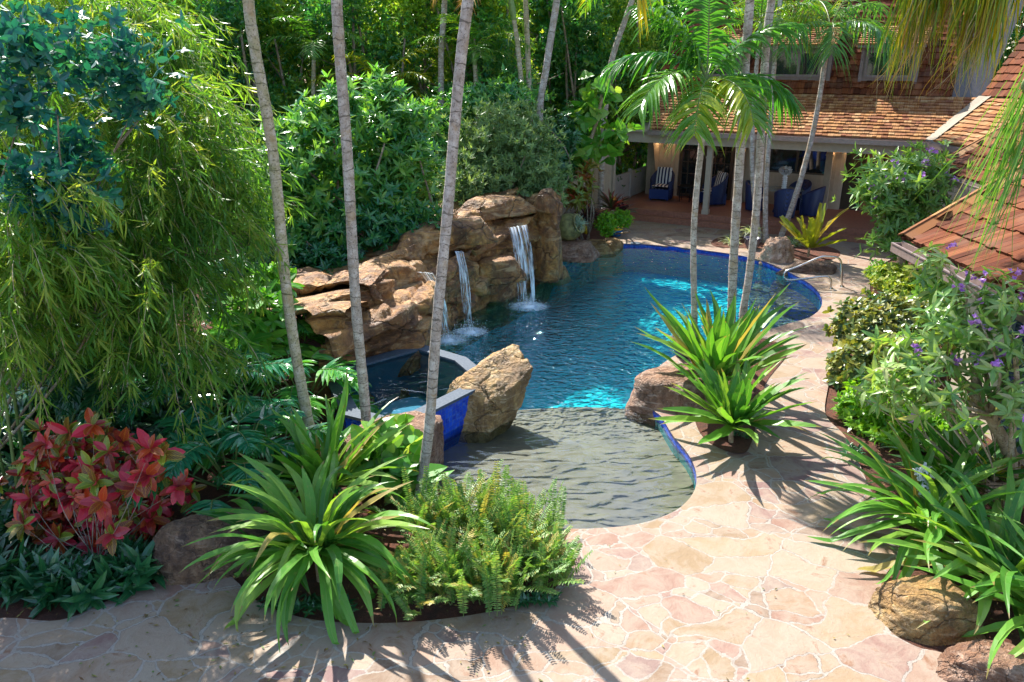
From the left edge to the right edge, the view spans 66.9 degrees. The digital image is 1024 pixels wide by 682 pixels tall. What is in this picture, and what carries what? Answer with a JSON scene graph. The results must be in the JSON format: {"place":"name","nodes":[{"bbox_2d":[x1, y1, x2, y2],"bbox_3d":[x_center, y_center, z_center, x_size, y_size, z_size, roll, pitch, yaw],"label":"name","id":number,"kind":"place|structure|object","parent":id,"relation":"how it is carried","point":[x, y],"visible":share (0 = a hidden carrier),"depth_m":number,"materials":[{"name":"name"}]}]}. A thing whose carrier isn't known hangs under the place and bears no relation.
{"place":"outdoors","nodes":[
{"label":"outdoors","id":0,"kind":"place"},
{"bbox_2d":[0,220,946,681],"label":"patio","id":1,"kind":"structure","parent":0,"point":[644,600],"depth_m":7.41,"materials":[{"name":"beige stone"}]},
{"bbox_2d":[624,363,715,426],"bbox_3d":[2.695,0.842,12.136,1.723,0.765,1.279,7,21,20],"label":"boulder","id":2,"kind":"object","parent":1,"relation":"on","point":[650,392],"visible":0.59,"depth_m":11.85,"materials":[{"name":"brown stone"}]},
{"bbox_2d":[693,338,786,452],"bbox_3d":[3.521,0.669,12.807,1.524,0.001,4.921,9,22,24],"label":"planting bed","id":3,"kind":"object","parent":1,"relation":"on","point":[740,444],"visible":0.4,"depth_m":11.17,"materials":[{"name":"brown soil"}]},
{"bbox_2d":[598,0,810,362],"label":"palm tree","id":4,"kind":"object","parent":3,"relation":"on","point":[696,58],"visible":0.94,"depth_m":10.94,"materials":[{"name":"green plant"}]},
{"bbox_2d":[630,283,810,380],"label":"strap leaf lily","id":5,"kind":"object","parent":3,"relation":"on","point":[726,343],"visible":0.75,"depth_m":11.74,"materials":[{"name":"green plant"}]},
{"bbox_2d":[648,349,820,445],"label":"strap leaf lily","id":6,"kind":"object","parent":3,"relation":"on","point":[732,405],"visible":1,"depth_m":10.50,"materials":[{"name":"green plant"}]},
{"bbox_2d":[727,0,753,322],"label":"palm tree","id":7,"kind":"object","parent":3,"relation":"on","point":[738,175],"visible":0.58,"depth_m":11.87,"materials":[{"name":"grey plant"}]},
{"bbox_2d":[738,0,775,363],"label":"palm tree","id":8,"kind":"object","parent":3,"relation":"on","point":[760,145],"visible":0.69,"depth_m":12.08,"materials":[{"name":"grey plant"}]},
{"bbox_2d":[711,236,839,260],"bbox_3d":[7.512,-2.695,22.099,3.551,0.001,2.162,16,25,37],"label":"planting bed","id":9,"kind":"object","parent":1,"relation":"on","point":[800,252],"visible":0.54,"depth_m":21.75,"materials":[{"name":"brown soil"}]},
{"bbox_2d":[705,0,826,241],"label":"palm tree","id":10,"kind":"object","parent":9,"relation":"on","point":[762,13],"visible":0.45,"depth_m":20.84,"materials":[{"name":"green plant"}]},
{"bbox_2d":[762,0,782,242],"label":"palm tree","id":11,"kind":"object","parent":9,"relation":"on","point":[765,237],"visible":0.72,"depth_m":21.96,"materials":[{"name":"grey plant"}]},
{"bbox_2d":[779,203,848,256],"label":"nest plant","id":12,"kind":"object","parent":9,"relation":"on","point":[810,236],"visible":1,"depth_m":20.33,"materials":[{"name":"green plant"}]},
{"bbox_2d":[752,0,903,236],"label":"palm tree","id":13,"kind":"object","parent":9,"relation":"on","point":[870,26],"visible":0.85,"depth_m":20.52,"materials":[{"name":"green plant"}]},
{"bbox_2d":[757,236,794,267],"bbox_3d":[7.039,-2.339,20.592,1.030,0.893,0.757,0,20,0],"label":"boulder","id":14,"kind":"object","parent":1,"relation":"on","point":[779,249],"visible":0.77,"depth_m":20.37,"materials":[{"name":"brown stone"}]},
{"bbox_2d":[775,260,836,275],"bbox_3d":[7.437,-1.829,19.598,1.450,0.411,0.757,9,22,24],"label":"handrail","id":15,"kind":"object","parent":1,"relation":"on","point":[816,267],"visible":0.59,"depth_m":19.32,"materials":[{"name":"silver metal"}]},
{"bbox_2d":[936,639,1023,681],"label":"boulder","id":16,"kind":"object","parent":1,"relation":"on","point":[964,662],"visible":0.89,"depth_m":6.61,"materials":[{"name":"stone"}]},
{"bbox_2d":[0,79,1023,652],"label":"ground","id":17,"kind":"structure","parent":0,"point":[440,609],"depth_m":8.39,"materials":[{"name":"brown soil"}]},
{"bbox_2d":[0,530,86,610],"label":"shade plant","id":18,"kind":"object","parent":17,"relation":"on","point":[22,567],"visible":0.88,"depth_m":7.69,"materials":[{"name":"green plant"}]},
{"bbox_2d":[0,108,124,449],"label":"blue green tree","id":19,"kind":"object","parent":17,"relation":"on","point":[74,153],"visible":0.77,"depth_m":7.97,"materials":[{"name":"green plant"}]},
{"bbox_2d":[0,332,124,444],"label":"fishtail palm","id":20,"kind":"object","parent":17,"relation":"on","point":[69,407],"visible":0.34,"depth_m":9.38,"materials":[{"name":"green plant"}]},
{"bbox_2d":[20,546,134,621],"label":"shade plant","id":21,"kind":"object","parent":17,"relation":"on","point":[72,585],"visible":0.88,"depth_m":7.57,"materials":[{"name":"green plant"}]},
{"bbox_2d":[0,134,169,492],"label":"bamboo","id":22,"kind":"object","parent":17,"relation":"on","point":[65,263],"visible":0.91,"depth_m":7.82,"materials":[{"name":"green plant"}]},
{"bbox_2d":[0,0,194,415],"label":"blue green tree","id":23,"kind":"object","parent":17,"relation":"on","point":[100,63],"visible":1,"depth_m":7.81,"materials":[{"name":"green plant"}]},
{"bbox_2d":[0,408,206,560],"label":"croton bush","id":24,"kind":"object","parent":17,"relation":"on","point":[92,484],"visible":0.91,"depth_m":8.16,"materials":[{"name":"red plant"}]},
{"bbox_2d":[0,169,211,436],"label":"bamboo","id":25,"kind":"object","parent":17,"relation":"on","point":[132,251],"depth_m":9.60,"materials":[{"name":"green plant"}]},
{"bbox_2d":[0,0,255,310],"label":"bamboo","id":26,"kind":"object","parent":17,"relation":"on","point":[166,26],"visible":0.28,"depth_m":10.24,"materials":[{"name":"green plant"}]},
{"bbox_2d":[90,531,167,606],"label":"shade plant","id":27,"kind":"object","parent":17,"relation":"on","point":[139,560],"visible":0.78,"depth_m":7.77,"materials":[{"name":"green plant"}]},
{"bbox_2d":[0,323,261,475],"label":"understory shrub","id":28,"kind":"object","parent":17,"relation":"on","point":[145,422],"visible":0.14,"depth_m":10.54,"materials":[{"name":"green plant"}]},
{"bbox_2d":[0,42,315,447],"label":"bamboo","id":29,"kind":"object","parent":17,"relation":"on","point":[208,169],"visible":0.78,"depth_m":9.11,"materials":[{"name":"green plant"}]},
{"bbox_2d":[138,0,240,215],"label":"evergreen tree","id":30,"kind":"object","parent":17,"relation":"on","point":[190,6],"visible":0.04,"depth_m":23.87,"materials":[{"name":"green plant"}]},
{"bbox_2d":[110,345,308,440],"bbox_3d":[-4.156,0.577,10.625,2.733,1.098,2.379,0,20,0],"label":"philodendron","id":31,"kind":"object","parent":17,"relation":"on","point":[279,366],"visible":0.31,"depth_m":10.13,"materials":[{"name":"green plant"}]},
{"bbox_2d":[151,507,274,584],"bbox_3d":[-3.022,2.181,8.248,1.533,0.781,0.746,-9,22,-23],"label":"boulder","id":32,"kind":"object","parent":17,"relation":"on","point":[170,539],"visible":0.42,"depth_m":7.89,"materials":[{"name":"stone"}]},
{"bbox_2d":[121,398,342,515],"bbox_3d":[-3.250,1.394,9.078,2.464,1.014,2.567,0,20,0],"label":"philodendron","id":33,"kind":"object","parent":17,"relation":"on","point":[240,438],"visible":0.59,"depth_m":9.02,"materials":[{"name":"green plant"}]},
{"bbox_2d":[202,261,303,392],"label":"broad leaf shrub","id":34,"kind":"object","parent":17,"relation":"on","point":[265,326],"visible":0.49,"depth_m":11.31,"materials":[{"name":"green plant"}]},
{"bbox_2d":[192,471,321,603],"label":"strap leaf lily","id":35,"kind":"object","parent":17,"relation":"on","point":[242,504],"visible":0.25,"depth_m":7.85,"materials":[{"name":"green plant"}]},
{"bbox_2d":[188,0,336,203],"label":"evergreen tree","id":36,"kind":"object","parent":17,"relation":"on","point":[231,11],"visible":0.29,"depth_m":23.20,"materials":[{"name":"green plant"}]},
{"bbox_2d":[185,414,347,507],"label":"philodendron","id":37,"kind":"object","parent":17,"relation":"on","point":[278,431],"visible":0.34,"depth_m":9.39,"materials":[{"name":"green plant"}]},
{"bbox_2d":[198,240,340,330],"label":"understory shrub","id":38,"kind":"object","parent":17,"relation":"on","point":[292,262],"visible":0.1,"depth_m":14.67,"materials":[{"name":"green plant"}]},
{"bbox_2d":[242,0,320,456],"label":"palm tree","id":39,"kind":"object","parent":17,"relation":"on","point":[251,28],"visible":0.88,"depth_m":9.15,"materials":[{"name":"grey plant"}]},
{"bbox_2d":[220,0,345,178],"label":"evergreen tree","id":40,"kind":"object","parent":17,"relation":"on","point":[271,29],"visible":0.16,"depth_m":23.68,"materials":[{"name":"green plant"}]},
{"bbox_2d":[230,343,379,438],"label":"philodendron","id":41,"kind":"object","parent":17,"relation":"on","point":[334,370],"visible":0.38,"depth_m":11.09,"materials":[{"name":"green plant"}]},
{"bbox_2d":[233,70,380,267],"bbox_3d":[-4.128,-2.972,15.829,3.356,4.891,2.794,-17,26,-39],"label":"rosette shrub","id":42,"kind":"object","parent":17,"relation":"on","point":[319,114],"visible":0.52,"depth_m":15.41,"materials":[{"name":"green plant"}]},
{"bbox_2d":[178,448,440,651],"bbox_3d":[-1.948,1.825,7.744,2.593,1.305,2.526,-15,25,-35],"label":"strap leaf lily","id":43,"kind":"object","parent":17,"relation":"on","point":[330,533],"visible":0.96,"depth_m":7.48,"materials":[{"name":"green plant"}]},
{"bbox_2d":[260,0,375,150],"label":"palm tree","id":44,"kind":"object","parent":17,"relation":"on","point":[313,48],"visible":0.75,"depth_m":22.43,"materials":[{"name":"green plant"}]},
{"bbox_2d":[222,372,415,500],"bbox_3d":[-2.220,1.282,8.928,2.315,1.517,2.062,0,20,0],"label":"strap leaf lily","id":45,"kind":"object","parent":17,"relation":"on","point":[309,458],"visible":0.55,"depth_m":9.05,"materials":[{"name":"green plant"}]},
{"bbox_2d":[331,0,370,423],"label":"palm tree","id":46,"kind":"object","parent":17,"relation":"on","point":[346,146],"visible":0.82,"depth_m":9.15,"materials":[{"name":"grey plant"}]},
{"bbox_2d":[290,0,436,199],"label":"evergreen tree","id":47,"kind":"object","parent":17,"relation":"on","point":[315,13],"visible":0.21,"depth_m":23.24,"materials":[{"name":"green plant"}]},
{"bbox_2d":[291,187,441,270],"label":"shade shrub","id":48,"kind":"object","parent":17,"relation":"on","point":[379,231],"visible":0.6,"depth_m":15.48,"materials":[{"name":"green plant"}]},
{"bbox_2d":[307,46,442,113],"bbox_3d":[-3.734,-5.891,23.042,3.802,5.407,3.321,-18,26,-40],"label":"palm tree","id":49,"kind":"object","parent":17,"relation":"on","point":[359,59],"visible":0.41,"depth_m":22.15,"materials":[{"name":"green plant"}]},
{"bbox_2d":[319,0,447,206],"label":"evergreen tree","id":50,"kind":"object","parent":17,"relation":"on","point":[393,6],"visible":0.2,"depth_m":23.73,"materials":[{"name":"green plant"}]},
{"bbox_2d":[317,61,456,242],"bbox_3d":[-2.774,-3.404,16.813,3.252,5.020,3.167,-13,24,-32],"label":"rosette shrub","id":51,"kind":"object","parent":17,"relation":"on","point":[392,166],"visible":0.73,"depth_m":16.19,"materials":[{"name":"green plant"}]},
{"bbox_2d":[337,411,443,490],"bbox_3d":[-1.584,1.480,10.080,1.121,0.943,1.576,16,25,37],"label":"boulder","id":52,"kind":"object","parent":17,"relation":"on","point":[437,451],"visible":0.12,"depth_m":10.07,"materials":[{"name":"stone"}]},
{"bbox_2d":[231,187,563,416],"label":"rock waterfall wall","id":53,"kind":"structure","parent":17,"relation":"on","point":[397,292],"depth_m":15.54,"materials":[{"name":"brown stone"}]},
{"bbox_2d":[350,412,453,510],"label":"heart leaf plant","id":54,"kind":"object","parent":17,"relation":"on","point":[403,441],"visible":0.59,"depth_m":9.29,"materials":[{"name":"green plant"}]},
{"bbox_2d":[328,345,476,450],"bbox_3d":[-1.688,1.463,12.014,2.316,1.870,2.665,15,25,35],"label":"hot tub","id":55,"kind":"object","parent":17,"relation":"on","point":[386,382],"visible":0.23,"depth_m":12.50,"materials":[{"name":"blue tile"}]},
{"bbox_2d":[367,533,454,619],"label":"sword fern","id":56,"kind":"object","parent":17,"relation":"on","point":[391,582],"visible":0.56,"depth_m":7.50,"materials":[{"name":"green plant"}]},
{"bbox_2d":[369,466,487,565],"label":"sword fern","id":57,"kind":"object","parent":17,"relation":"on","point":[424,507],"visible":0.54,"depth_m":8.40,"materials":[{"name":"green plant"}]},
{"bbox_2d":[0,341,864,617],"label":"ground cover","id":58,"kind":"object","parent":17,"relation":"on","point":[315,602],"visible":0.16,"depth_m":8.28,"materials":[{"name":"brown plant"}]},
{"bbox_2d":[394,514,508,616],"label":"sword fern","id":59,"kind":"object","parent":17,"relation":"on","point":[454,570],"visible":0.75,"depth_m":7.53,"materials":[{"name":"green plant"}]},
{"bbox_2d":[411,12,540,143],"bbox_3d":[-0.979,-6.471,23.316,3.775,6.296,4.041,0,20,0],"label":"palm tree","id":60,"kind":"object","parent":17,"relation":"on","point":[474,60],"visible":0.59,"depth_m":22.17,"materials":[{"name":"green plant"}]},
{"bbox_2d":[418,459,549,550],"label":"sword fern","id":61,"kind":"object","parent":17,"relation":"on","point":[485,492],"visible":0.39,"depth_m":8.45,"materials":[{"name":"green plant"}]},
{"bbox_2d":[413,0,561,192],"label":"evergreen tree","id":62,"kind":"object","parent":17,"relation":"on","point":[486,71],"visible":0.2,"depth_m":23.39,"materials":[{"name":"green plant"}]},
{"bbox_2d":[418,62,570,205],"bbox_3d":[-1.187,-4.974,21.182,4.704,4.974,3.110,-11,22,-27],"label":"shade shrub","id":63,"kind":"object","parent":17,"relation":"on","point":[477,94],"visible":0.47,"depth_m":20.47,"materials":[{"name":"green plant"}]},
{"bbox_2d":[437,0,562,161],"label":"evergreen tree","id":64,"kind":"object","parent":17,"relation":"on","point":[503,9],"visible":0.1,"depth_m":24.07,"materials":[{"name":"green plant"}]},
{"bbox_2d":[426,93,583,207],"bbox_3d":[-0.235,-4.070,19.682,4.193,4.307,3.852,0,20,0],"label":"feathery bush","id":65,"kind":"object","parent":17,"relation":"on","point":[478,170],"visible":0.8,"depth_m":19.13,"materials":[{"name":"green plant"}]},
{"bbox_2d":[442,476,568,557],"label":"sword fern","id":66,"kind":"object","parent":17,"relation":"on","point":[497,522],"visible":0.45,"depth_m":8.11,"materials":[{"name":"green plant"}]},
{"bbox_2d":[444,506,569,615],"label":"sword fern","id":67,"kind":"object","parent":17,"relation":"on","point":[496,584],"visible":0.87,"depth_m":7.44,"materials":[{"name":"green plant"}]},
{"bbox_2d":[467,479,577,564],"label":"sword fern","id":68,"kind":"object","parent":17,"relation":"on","point":[550,518],"visible":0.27,"depth_m":8.39,"materials":[{"name":"green plant"}]},
{"bbox_2d":[467,511,592,605],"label":"sword fern","id":69,"kind":"object","parent":17,"relation":"on","point":[555,550],"visible":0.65,"depth_m":7.78,"materials":[{"name":"green plant"}]},
{"bbox_2d":[414,0,653,514],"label":"palm tree","id":70,"kind":"object","parent":17,"relation":"on","point":[451,167],"visible":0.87,"depth_m":8.22,"materials":[{"name":"grey plant"}]},
{"bbox_2d":[536,0,559,164],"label":"palm tree","id":71,"kind":"object","parent":17,"relation":"on","point":[548,51],"visible":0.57,"depth_m":20.13,"materials":[{"name":"grey plant"}]},
{"bbox_2d":[542,110,589,213],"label":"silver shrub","id":72,"kind":"object","parent":17,"relation":"on","point":[573,137],"visible":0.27,"depth_m":21.40,"materials":[{"name":"green plant"}]},
{"bbox_2d":[507,0,627,174],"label":"broad evergreen tree","id":73,"kind":"object","parent":17,"relation":"on","point":[586,52],"visible":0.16,"depth_m":27.08,"materials":[{"name":"green plant"}]},
{"bbox_2d":[562,240,600,262],"bbox_3d":[1.593,-2.486,21.121,1.514,0.482,1.178,12,23,30],"label":"boulder","id":74,"kind":"object","parent":17,"relation":"on","point":[579,251],"visible":0.75,"depth_m":20.68,"materials":[{"name":"brown stone"}]},
{"bbox_2d":[563,158,603,239],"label":"croton bush","id":75,"kind":"object","parent":17,"relation":"on","point":[576,200],"visible":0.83,"depth_m":21.37,"materials":[{"name":"green plant"}]},
{"bbox_2d":[532,0,637,186],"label":"evergreen tree","id":76,"kind":"object","parent":17,"relation":"on","point":[579,26],"visible":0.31,"depth_m":26.57,"materials":[{"name":"green plant"}]},
{"bbox_2d":[562,155,615,221],"bbox_3d":[2.210,-4.912,24.587,0.112,2.500,3.491,18,27,41],"label":"fence","id":77,"kind":"object","parent":17,"relation":"on","point":[609,176],"visible":0.04,"depth_m":25.42,"materials":[{"name":"white wood"}]},
{"bbox_2d":[561,70,641,214],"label":"climbing plant","id":78,"kind":"object","parent":17,"relation":"on","point":[593,111],"visible":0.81,"depth_m":22.00,"materials":[{"name":"green plant"}]},
{"bbox_2d":[557,0,664,176],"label":"evergreen tree","id":79,"kind":"object","parent":17,"relation":"on","point":[639,39],"visible":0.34,"depth_m":27.42,"materials":[{"name":"green plant"}]},
{"bbox_2d":[437,244,821,530],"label":"swimming pool","id":80,"kind":"structure","parent":17,"relation":"in","point":[613,466],"depth_m":12.31,"materials":[{"name":"liquid"}]},
{"bbox_2d":[446,344,532,442],"bbox_3d":[-0.491,0.808,11.656,1.559,1.237,0.985,-18,27,-41],"label":"boulder","id":81,"kind":"object","parent":80,"relation":"on","point":[498,381],"visible":0.84,"depth_m":11.47,"materials":[{"name":"beige stone"}]},
{"bbox_2d":[577,0,688,168],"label":"broad evergreen tree","id":82,"kind":"object","parent":17,"relation":"on","point":[641,151],"visible":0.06,"depth_m":29.75,"materials":[{"name":"green plant"}]},
{"bbox_2d":[575,0,710,222],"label":"palm tree","id":83,"kind":"object","parent":17,"relation":"on","point":[614,50],"visible":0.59,"depth_m":23.80,"materials":[{"name":"grey plant"}]},
{"bbox_2d":[606,0,1023,247],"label":"house","id":84,"kind":"structure","parent":17,"relation":"on","point":[847,118],"depth_m":23.42,"materials":[{"name":"wood"}]},
{"bbox_2d":[649,167,674,200],"bbox_3d":[5.349,-5.605,27.566,0.849,1.091,0.798,10,22,25],"label":"wicker armchair","id":85,"kind":"object","parent":84,"relation":"on","point":[662,182],"visible":1,"depth_m":27.47,"materials":[{"name":"fabric"}]},
{"bbox_2d":[677,144,707,196],"bbox_3d":[6.453,-6.197,27.725,0.970,2.060,0.060,11,23,27],"label":"french door","id":86,"kind":"structure","parent":84,"relation":"in","point":[688,155],"depth_m":27.76,"materials":[{"name":"black glass"}]},
{"bbox_2d":[712,146,734,199],"bbox_3d":[7.299,-6.036,27.280,0.950,2.060,0.060,11,23,27],"label":"french door","id":87,"kind":"structure","parent":84,"relation":"in","point":[722,163],"depth_m":27.14,"materials":[{"name":"black glass"}]},
{"bbox_2d":[771,51,822,76],"bbox_3d":[8.860,-8.560,23.941,1.600,0.760,0.050,11,23,27],"label":"window","id":88,"kind":"structure","parent":84,"relation":"in","point":[783,67],"depth_m":23.96,"materials":[{"name":"grey glass"}]},
{"bbox_2d":[769,149,826,174],"bbox_3d":[9.547,-6.121,25.913,1.900,1.030,0.060,11,23,27],"label":"window","id":89,"kind":"structure","parent":84,"relation":"in","point":[779,158],"depth_m":25.95,"materials":[{"name":"black glass"}]},
{"bbox_2d":[863,50,915,77],"bbox_3d":[11.085,-8.136,22.770,1.300,0.760,0.050,11,23,27],"label":"window","id":90,"kind":"structure","parent":84,"relation":"in","point":[870,62],"depth_m":22.89,"materials":[{"name":"grey glass"}]},
{"bbox_2d":[822,287,963,393],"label":"variegated hedge","id":91,"kind":"object","parent":17,"relation":"on","point":[864,314],"visible":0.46,"depth_m":12.90,"materials":[{"name":"green plant"}]},
{"bbox_2d":[861,258,931,304],"bbox_3d":[8.391,-1.195,16.642,1.248,0.909,1.994,0,20,0],"label":"hedge ball","id":92,"kind":"object","parent":17,"relation":"on","point":[897,281],"visible":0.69,"depth_m":16.59,"materials":[{"name":"green plant"}]},
{"bbox_2d":[828,139,978,264],"bbox_3d":[8.950,-2.876,17.695,3.077,3.413,2.902,0,20,0],"label":"flowering tree","id":93,"kind":"object","parent":17,"relation":"on","point":[915,173],"visible":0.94,"depth_m":17.25,"materials":[{"name":"green plant"}]},
{"bbox_2d":[831,363,988,451],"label":"green hedge","id":94,"kind":"object","parent":17,"relation":"on","point":[848,408],"visible":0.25,"depth_m":10.86,"materials":[{"name":"green plant"}]},
{"bbox_2d":[803,421,1023,583],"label":"strap leaf lily","id":95,"kind":"object","parent":17,"relation":"on","point":[908,497],"visible":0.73,"depth_m":8.40,"materials":[{"name":"green plant"}]},
{"bbox_2d":[868,575,985,645],"bbox_3d":[3.874,2.589,7.355,1.118,0.569,0.683,0,20,0],"label":"boulder","id":96,"kind":"object","parent":17,"relation":"on","point":[904,608],"visible":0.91,"depth_m":7.17,"materials":[{"name":"beige stone"}]},
{"bbox_2d":[835,241,1023,507],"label":"flowering shrub","id":97,"kind":"object","parent":17,"relation":"on","point":[953,321],"visible":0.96,"depth_m":8.49,"materials":[{"name":"green plant"}]},
{"bbox_2d":[857,453,1023,640],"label":"strap leaf lily","id":98,"kind":"object","parent":17,"relation":"on","point":[1014,505],"visible":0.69,"depth_m":7.69,"materials":[{"name":"green plant"}]},
{"bbox_2d":[865,401,1023,534],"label":"strap leaf lily","id":99,"kind":"object","parent":17,"relation":"on","point":[951,438],"visible":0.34,"depth_m":9.07,"materials":[{"name":"green plant"}]},
{"bbox_2d":[869,0,1023,113],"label":"drooping palm","id":100,"kind":"object","parent":17,"relation":"on","point":[995,22],"visible":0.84,"depth_m":9.00,"materials":[{"name":"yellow plant"}]},
{"bbox_2d":[904,508,1023,678],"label":"strap leaf lily","id":101,"kind":"object","parent":17,"relation":"on","point":[1004,628],"visible":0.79,"depth_m":7.18,"materials":[{"name":"green plant"}]},
{"bbox_2d":[927,65,1023,274],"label":"drooping palm","id":102,"kind":"object","parent":17,"relation":"on","point":[1011,145],"visible":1,"depth_m":6.87,"materials":[{"name":"green plant"}]},
{"bbox_2d":[938,116,1023,273],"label":"garden building","id":103,"kind":"structure","parent":17,"relation":"on","point":[964,154],"depth_m":17.41,"materials":[{"name":"brown tile"}]},
{"bbox_2d":[440,247,820,488],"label":"water","id":104,"kind":"structure","parent":0,"point":[541,320],"depth_m":17.61,"materials":[{"name":"blue liquid"}]},
{"bbox_2d":[890,165,1023,464],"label":"garden building","id":105,"kind":"structure","parent":0,"point":[922,234],"depth_m":10.69,"materials":[{"name":"red tile"}]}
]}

